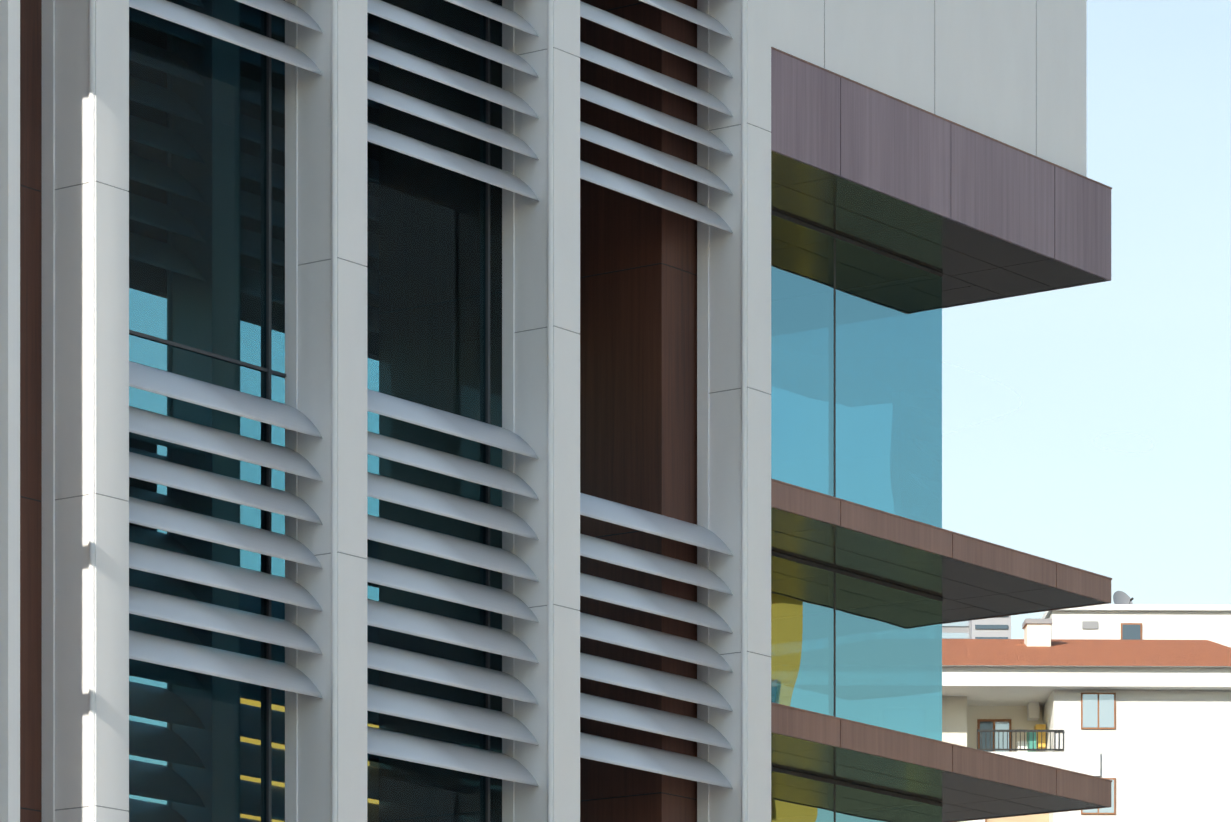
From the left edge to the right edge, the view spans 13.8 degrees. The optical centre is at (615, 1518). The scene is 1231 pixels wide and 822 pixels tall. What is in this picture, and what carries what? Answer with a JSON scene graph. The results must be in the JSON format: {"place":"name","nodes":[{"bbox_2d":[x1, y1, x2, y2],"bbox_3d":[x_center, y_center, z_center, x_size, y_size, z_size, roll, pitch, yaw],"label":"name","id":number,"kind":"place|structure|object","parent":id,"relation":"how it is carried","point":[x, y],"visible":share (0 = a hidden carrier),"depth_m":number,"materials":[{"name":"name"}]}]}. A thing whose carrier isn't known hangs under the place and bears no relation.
{"place":"outdoors","nodes":[
{"label":"outdoors","id":0,"kind":"place"},
{"bbox_2d":[771,0,1085,176],"bbox_3d":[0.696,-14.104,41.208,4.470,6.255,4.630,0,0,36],"label":"white wall","id":1,"kind":"structure","parent":0,"point":[1011,73],"depth_m":40.33,"materials":[{"name":"paint"}]},
{"bbox_2d":[942,616,1010,638],"bbox_3d":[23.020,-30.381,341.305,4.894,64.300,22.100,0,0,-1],"label":"building","id":2,"kind":"structure","parent":0,"point":[995,628],"depth_m":330.40,"materials":[{"name":"white paint"}]},
{"bbox_2d":[942,667,1230,821],"bbox_3d":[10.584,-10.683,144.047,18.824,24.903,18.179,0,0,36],"label":"apartment building","id":3,"kind":"structure","parent":0,"point":[1153,744],"depth_m":138.93,"materials":[{"name":"white paint"}]},
{"bbox_2d":[942,618,1230,667],"bbox_3d":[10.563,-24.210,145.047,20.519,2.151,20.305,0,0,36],"label":"roof","id":4,"kind":"structure","parent":3,"relation":"on","point":[1037,646],"depth_m":141.53,"materials":[{"name":"orange tile"}]},
{"bbox_2d":[942,0,1230,638],"label":"sky","id":5,"kind":"structure","parent":0,"point":[1213,531],"materials":[{"name":"blue"}]},
{"bbox_2d":[1041,604,1230,646],"bbox_3d":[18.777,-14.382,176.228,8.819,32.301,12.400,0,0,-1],"label":"white block","id":6,"kind":"structure","parent":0,"point":[1212,623],"depth_m":170.18,"materials":[{"name":"paint"}]},
{"bbox_2d":[1113,591,1133,603],"bbox_3d":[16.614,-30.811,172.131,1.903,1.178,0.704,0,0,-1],"label":"satellite dishes","id":7,"kind":"object","parent":6,"relation":"on","point":[1120,597],"visible":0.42,"depth_m":172.30,"materials":[{"name":"grey metal"}]},
{"label":"ground","id":8,"kind":"structure","parent":0,"visible":0},
{"bbox_2d":[0,0,19,821],"bbox_3d":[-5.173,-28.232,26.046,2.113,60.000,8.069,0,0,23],"label":"neighbour wing","id":9,"kind":"structure","parent":8,"relation":"on","point":[9,410],"depth_m":29.30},
{"bbox_2d":[20,0,41,821],"bbox_3d":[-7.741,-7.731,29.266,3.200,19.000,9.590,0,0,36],"label":"wood wall","id":10,"kind":"structure","parent":8,"relation":"on","point":[30,410],"depth_m":32.11,"materials":[{"name":"brown"}]},
{"bbox_2d":[42,0,128,821],"bbox_3d":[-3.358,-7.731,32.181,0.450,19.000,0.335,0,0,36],"label":"column","id":11,"kind":"structure","parent":8,"relation":"on","point":[85,411],"depth_m":32.07,"materials":[{"name":"white paint"}]},
{"bbox_2d":[128,0,285,821],"bbox_3d":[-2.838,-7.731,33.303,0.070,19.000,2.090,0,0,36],"label":"glass bay","id":12,"kind":"object","parent":8,"relation":"on","point":[206,191],"visible":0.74,"depth_m":33.48,"materials":[{"name":"black glass"}]},
{"bbox_2d":[285,0,366,821],"bbox_3d":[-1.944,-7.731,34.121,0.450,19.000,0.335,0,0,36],"label":"column","id":13,"kind":"structure","parent":8,"relation":"on","point":[326,326],"depth_m":34.00,"materials":[{"name":"white paint"}]},
{"bbox_2d":[128,0,322,697],"bbox_3d":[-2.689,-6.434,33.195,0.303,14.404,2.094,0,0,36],"label":"louvers","id":14,"kind":"object","parent":13,"relation":"attached to","point":[173,653],"visible":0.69,"depth_m":33.27,"materials":[{"name":"metal"}]},
{"bbox_2d":[367,0,501,821],"bbox_3d":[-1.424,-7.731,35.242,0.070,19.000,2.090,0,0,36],"label":"glass bay","id":15,"kind":"object","parent":8,"relation":"on","point":[434,286],"visible":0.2,"depth_m":35.44,"materials":[{"name":"black glass"}]},
{"bbox_2d":[502,0,579,821],"bbox_3d":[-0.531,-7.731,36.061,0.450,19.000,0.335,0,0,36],"label":"column","id":16,"kind":"structure","parent":8,"relation":"on","point":[541,327],"depth_m":35.93,"materials":[{"name":"white paint"}]},
{"bbox_2d":[367,0,538,785],"bbox_3d":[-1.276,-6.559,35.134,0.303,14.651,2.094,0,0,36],"label":"louvers","id":17,"kind":"object","parent":16,"relation":"attached to","point":[431,710],"visible":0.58,"depth_m":35.21,"materials":[{"name":"metal"}]},
{"bbox_2d":[579,0,696,821],"bbox_3d":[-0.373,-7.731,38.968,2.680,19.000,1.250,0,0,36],"label":"wall","id":18,"kind":"structure","parent":8,"relation":"on","point":[638,353],"depth_m":37.88,"materials":[{"name":"brown"}]},
{"bbox_2d":[697,0,770,821],"bbox_3d":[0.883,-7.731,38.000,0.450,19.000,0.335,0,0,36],"label":"column","id":19,"kind":"structure","parent":8,"relation":"on","point":[734,391],"depth_m":37.87,"materials":[{"name":"white paint"}]},
{"bbox_2d":[580,0,732,788],"bbox_3d":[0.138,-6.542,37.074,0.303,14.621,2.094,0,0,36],"label":"louvers","id":20,"kind":"object","parent":19,"relation":"attached to","point":[634,716],"visible":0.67,"depth_m":37.16,"materials":[{"name":"metal"}]},
{"bbox_2d":[770,210,942,821],"bbox_3d":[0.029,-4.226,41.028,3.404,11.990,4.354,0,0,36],"label":"glass box","id":21,"kind":"object","parent":8,"relation":"on","point":[856,372],"visible":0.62,"depth_m":40.72,"materials":[{"name":"blue glass"}]},
{"bbox_2d":[771,47,1111,308],"bbox_3d":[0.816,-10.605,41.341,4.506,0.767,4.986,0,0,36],"label":"canopy","id":22,"kind":"object","parent":21,"relation":"on","point":[972,216],"visible":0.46,"depth_m":40.14,"materials":[{"name":"brown"}]},
{"bbox_2d":[771,479,1111,623],"bbox_3d":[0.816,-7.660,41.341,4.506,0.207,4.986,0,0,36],"label":"ledge","id":23,"kind":"object","parent":21,"relation":"on","point":[966,578],"visible":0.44,"depth_m":40.34,"materials":[{"name":"brown metal"}]},
{"bbox_2d":[771,702,1111,821],"bbox_3d":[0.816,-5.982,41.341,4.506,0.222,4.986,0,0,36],"label":"ledge","id":24,"kind":"object","parent":21,"relation":"on","point":[961,783],"visible":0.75,"depth_m":40.27,"materials":[{"name":"brown metal"}]}
]}

